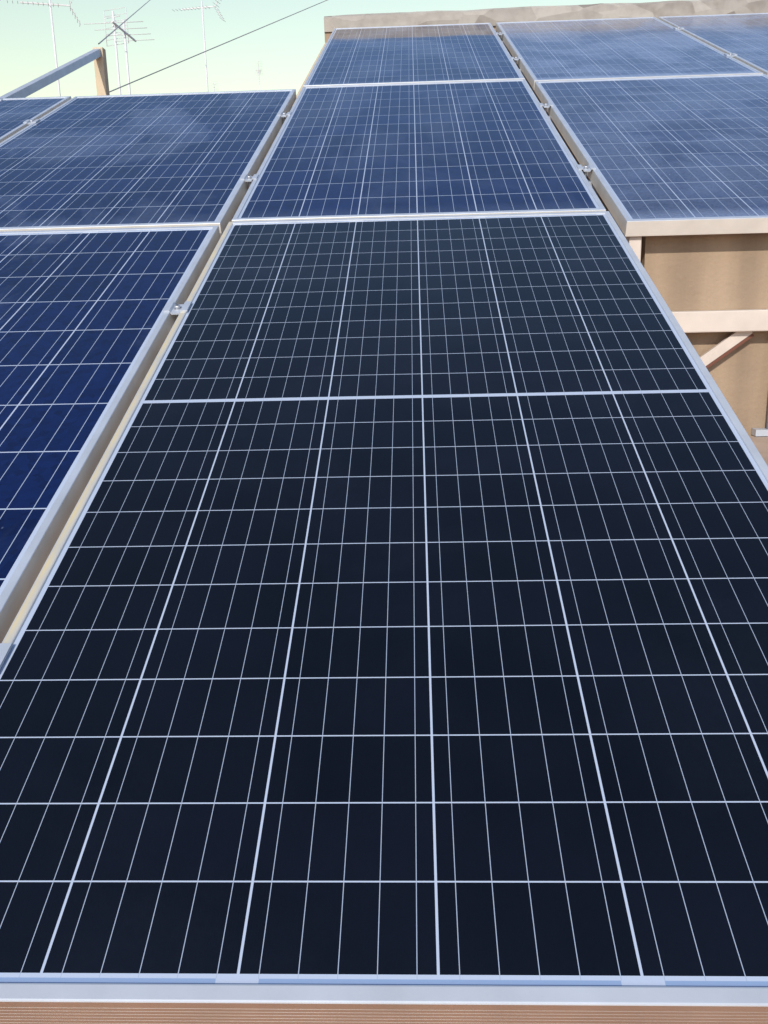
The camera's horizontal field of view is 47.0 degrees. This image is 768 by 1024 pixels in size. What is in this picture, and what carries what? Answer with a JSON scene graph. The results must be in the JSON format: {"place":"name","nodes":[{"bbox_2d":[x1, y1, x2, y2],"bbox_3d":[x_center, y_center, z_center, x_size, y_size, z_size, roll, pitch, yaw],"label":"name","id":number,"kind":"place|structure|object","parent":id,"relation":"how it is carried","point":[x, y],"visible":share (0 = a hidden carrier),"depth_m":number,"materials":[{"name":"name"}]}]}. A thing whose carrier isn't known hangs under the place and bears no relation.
{"place":"outdoors","nodes":[
{"label":"outdoors","id":0,"kind":"place"},
{"bbox_2d":[0,0,674,97],"label":"sky","id":1,"kind":"structure","parent":0,"point":[287,49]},
{"bbox_2d":[239,41,599,205],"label":"array cross rails","id":2,"kind":"object","parent":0,"point":[593,187],"depth_m":3.46,"materials":[{"name":"silver metal"}]},
{"bbox_2d":[324,0,767,31],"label":"parapet wall","id":3,"kind":"structure","parent":0,"point":[492,16],"depth_m":5.57,"materials":[{"name":"concrete"}]},
{"bbox_2d":[624,233,767,434],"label":"ochre wall","id":4,"kind":"structure","parent":0,"point":[707,272],"depth_m":2.35,"materials":[{"name":"beige paint"}]},
{"bbox_2d":[671,309,767,332],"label":"beam","id":5,"kind":"structure","parent":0,"point":[745,320],"depth_m":2.31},
{"bbox_2d":[700,331,753,368],"bbox_3d":[0.792,-0.355,2.389,0.386,0.292,0.033,-1,14,2],"label":"brace","id":6,"kind":"object","parent":5,"relation":"attached to","point":[722,349],"visible":0.25,"depth_m":2.35,"materials":[{"name":"beige metal"}]},
{"bbox_2d":[751,414,767,436],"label":"pipe bracket","id":7,"kind":"object","parent":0,"point":[759,431],"depth_m":2.40,"materials":[{"name":"grey metal"}]},
{"label":"terrace","id":8,"kind":"structure","parent":0,"visible":0},
{"bbox_2d":[93,47,109,95],"bbox_3d":[-1.660,-1.415,5.582,0.060,2.765,0.060,-1,14,2],"label":"post","id":9,"kind":"object","parent":8,"relation":"on","point":[101,76],"visible":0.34,"depth_m":5.26,"materials":[{"name":"beige paint"}]},
{"bbox_2d":[0,49,100,100],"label":"rail","id":10,"kind":"object","parent":9,"relation":"attached to","point":[40,82],"visible":0.85,"depth_m":4.52,"materials":[{"name":"metal"}]},
{"bbox_2d":[98,0,149,43],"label":"cable","id":11,"kind":"object","parent":9,"relation":"attached to","point":[121,24],"visible":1,"depth_m":6.66,"materials":[{"name":"grey plastic"}]},
{"bbox_2d":[109,0,326,92],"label":"cable","id":12,"kind":"object","parent":9,"relation":"attached to","point":[207,50],"visible":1,"depth_m":7.52,"materials":[{"name":"grey plastic"}]},
{"bbox_2d":[231,43,325,221],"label":"array rafters","id":13,"kind":"object","parent":8,"relation":"on","point":[300,89],"visible":0.01,"depth_m":4.59,"materials":[{"name":"silver metal"}]},
{"bbox_2d":[0,643,12,668],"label":"clamp","id":14,"kind":"object","parent":13,"relation":"on","point":[5,648],"visible":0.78,"depth_m":1.02,"materials":[{"name":"metal"}]},
{"bbox_2d":[23,119,39,124],"bbox_3d":[-1.405,-1.535,3.537,0.052,0.066,0.048,-1,35,2],"label":"clamp","id":15,"kind":"object","parent":13,"relation":"on","point":[29,121],"visible":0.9,"depth_m":3.51,"materials":[{"name":"metal"}]},
{"bbox_2d":[0,96,71,142],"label":"panel","id":16,"kind":"object","parent":13,"relation":"on","point":[15,113],"visible":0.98,"depth_m":3.73,"materials":[{"name":"glass"}]},
{"bbox_2d":[0,226,219,642],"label":"solar panel","id":17,"kind":"object","parent":13,"relation":"on","point":[86,323],"visible":1,"depth_m":1.71,"materials":[{"name":"glass"}]},
{"bbox_2d":[0,89,295,237],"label":"solar panel","id":18,"kind":"object","parent":13,"relation":"on","point":[137,161],"visible":1,"depth_m":2.96,"materials":[{"name":"glass"}]},
{"bbox_2d":[163,301,191,316],"bbox_3d":[-0.435,-0.410,1.881,0.052,0.066,0.048,-1,35,2],"label":"clamp","id":19,"kind":"object","parent":13,"relation":"on","point":[172,308],"visible":0.89,"depth_m":1.86,"materials":[{"name":"metal"}]},
{"bbox_2d":[240,174,258,186],"bbox_3d":[-0.412,-1.003,2.722,0.052,0.066,0.048,-1,35,2],"label":"clamp","id":20,"kind":"object","parent":13,"relation":"on","point":[248,178],"visible":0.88,"depth_m":2.70,"materials":[{"name":"metal"}]},
{"bbox_2d":[277,112,290,120],"bbox_3d":[-0.391,-1.542,3.486,0.052,0.066,0.048,-1,35,2],"label":"clamp","id":21,"kind":"object","parent":13,"relation":"on","point":[283,114],"visible":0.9,"depth_m":3.46,"materials":[{"name":"metal"}]},
{"bbox_2d":[0,211,767,1023],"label":"solar panel","id":22,"kind":"object","parent":13,"relation":"on","point":[386,635],"visible":1,"depth_m":0.99,"materials":[{"name":"glass"}]},
{"bbox_2d":[303,23,524,86],"bbox_3d":[0.156,-2.490,4.789,0.992,0.040,2.016,-1,35,2],"label":"solar panel","id":23,"kind":"object","parent":13,"relation":"on","point":[417,54],"visible":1,"depth_m":4.57,"materials":[{"name":"glass"}]},
{"bbox_2d":[232,79,605,221],"bbox_3d":[0.111,-1.335,3.150,0.992,0.040,1.956,-1,35,2],"label":"solar panel","id":24,"kind":"object","parent":13,"relation":"on","point":[485,147],"visible":0.99,"depth_m":2.85,"materials":[{"name":"glass"}]},
{"bbox_2d":[510,56,521,64],"bbox_3d":[0.659,-2.240,4.415,0.052,0.066,0.048,-1,35,2],"label":"clamp","id":25,"kind":"object","parent":13,"relation":"on","point":[516,58],"visible":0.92,"depth_m":4.39,"materials":[{"name":"metal"}]},
{"bbox_2d":[539,103,552,111],"bbox_3d":[0.633,-1.566,3.459,0.052,0.066,0.048,-1,35,2],"label":"clamp","id":26,"kind":"object","parent":13,"relation":"on","point":[546,105],"visible":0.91,"depth_m":3.44,"materials":[{"name":"metal"}]},
{"bbox_2d":[576,164,595,176],"bbox_3d":[0.611,-1.019,2.683,0.052,0.066,0.048,-1,35,2],"label":"clamp","id":27,"kind":"object","parent":13,"relation":"on","point":[586,168],"visible":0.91,"depth_m":2.66,"materials":[{"name":"metal"}]},
{"bbox_2d":[496,17,762,89],"bbox_3d":[1.181,-2.487,4.723,0.992,0.040,2.076,-1,35,2],"label":"solar panel","id":28,"kind":"object","parent":13,"relation":"on","point":[608,48],"visible":1,"depth_m":4.49,"materials":[{"name":"glass"}]},
{"bbox_2d":[534,74,767,236],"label":"solar panel","id":29,"kind":"object","parent":13,"relation":"on","point":[672,156],"visible":1,"depth_m":2.86,"materials":[{"name":"glass"}]},
{"bbox_2d":[658,13,767,74],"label":"solar panel","id":30,"kind":"object","parent":13,"relation":"on","point":[744,37],"visible":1,"depth_m":4.89,"materials":[{"name":"glass"}]},
{"bbox_2d":[724,53,737,56],"bbox_3d":[1.675,-2.186,4.279,0.052,0.066,0.048,-1,35,2],"label":"clamp","id":31,"kind":"object","parent":13,"relation":"on","point":[730,54],"visible":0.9,"depth_m":4.26,"materials":[{"name":"metal"}]},
{"bbox_2d":[325,26,623,234],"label":"back wall","id":32,"kind":"structure","parent":8,"relation":"on","point":[327,35],"depth_m":5.75,"materials":[{"name":"paint"}]},
{"bbox_2d":[749,435,767,465],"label":"ledge wall","id":33,"kind":"structure","parent":8,"relation":"on","point":[760,443],"depth_m":2.29,"materials":[{"name":"beige paint"}]},
{"bbox_2d":[625,236,641,261],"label":"frame posts","id":34,"kind":"object","parent":33,"relation":"on","point":[634,243],"visible":0.08,"depth_m":2.28,"materials":[{"name":"beige metal"}]},
{"bbox_3d":[-4.544,-4.448,16.288,6.060,3.546,7.090,-1,14,2],"label":"building","id":35,"kind":"object","parent":8,"relation":"on","visible":0},
{"bbox_2d":[7,0,80,96],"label":"aerial","id":36,"kind":"object","parent":35,"relation":"on","point":[49,4],"visible":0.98,"depth_m":14.05,"materials":[{"name":"silver metal"}]},
{"bbox_3d":[-3.122,-3.925,14.685,5.060,3.246,6.090,-1,14,2],"label":"building","id":37,"kind":"object","parent":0,"visible":0},
{"bbox_2d":[104,7,128,94],"bbox_3d":[-3.980,-6.185,13.444,0.385,2.683,0.200,-1,14,2],"label":"aerial","id":38,"kind":"object","parent":37,"relation":"on","point":[115,42],"visible":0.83,"depth_m":13.22,"materials":[{"name":"silver metal"}]},
{"bbox_2d":[88,20,154,94],"bbox_3d":[-3.728,-5.916,12.979,0.840,2.377,1.000,-1,14,2],"label":"aerial","id":39,"kind":"object","parent":37,"relation":"on","point":[125,33],"visible":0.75,"depth_m":12.78,"materials":[{"name":"silver metal"}]},
{"bbox_3d":[-2.830,-5.796,20.443,7.060,4.046,7.090,-1,14,2],"label":"building","id":40,"kind":"object","parent":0,"visible":0},
{"bbox_2d":[173,0,225,91],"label":"aerial","id":41,"kind":"object","parent":40,"relation":"on","point":[202,7],"visible":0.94,"depth_m":17.99,"materials":[{"name":"silver metal"}]},
{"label":"building","id":42,"kind":"object","parent":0,"visible":0},
{"bbox_2d":[255,61,262,89],"bbox_3d":[-5.258,-16.881,37.783,0.340,4.189,1.069,-3,14,-8],"label":"aerial","id":43,"kind":"object","parent":42,"relation":"on","point":[258,70],"visible":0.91,"depth_m":37.20,"materials":[{"name":"silver metal"}]}
]}

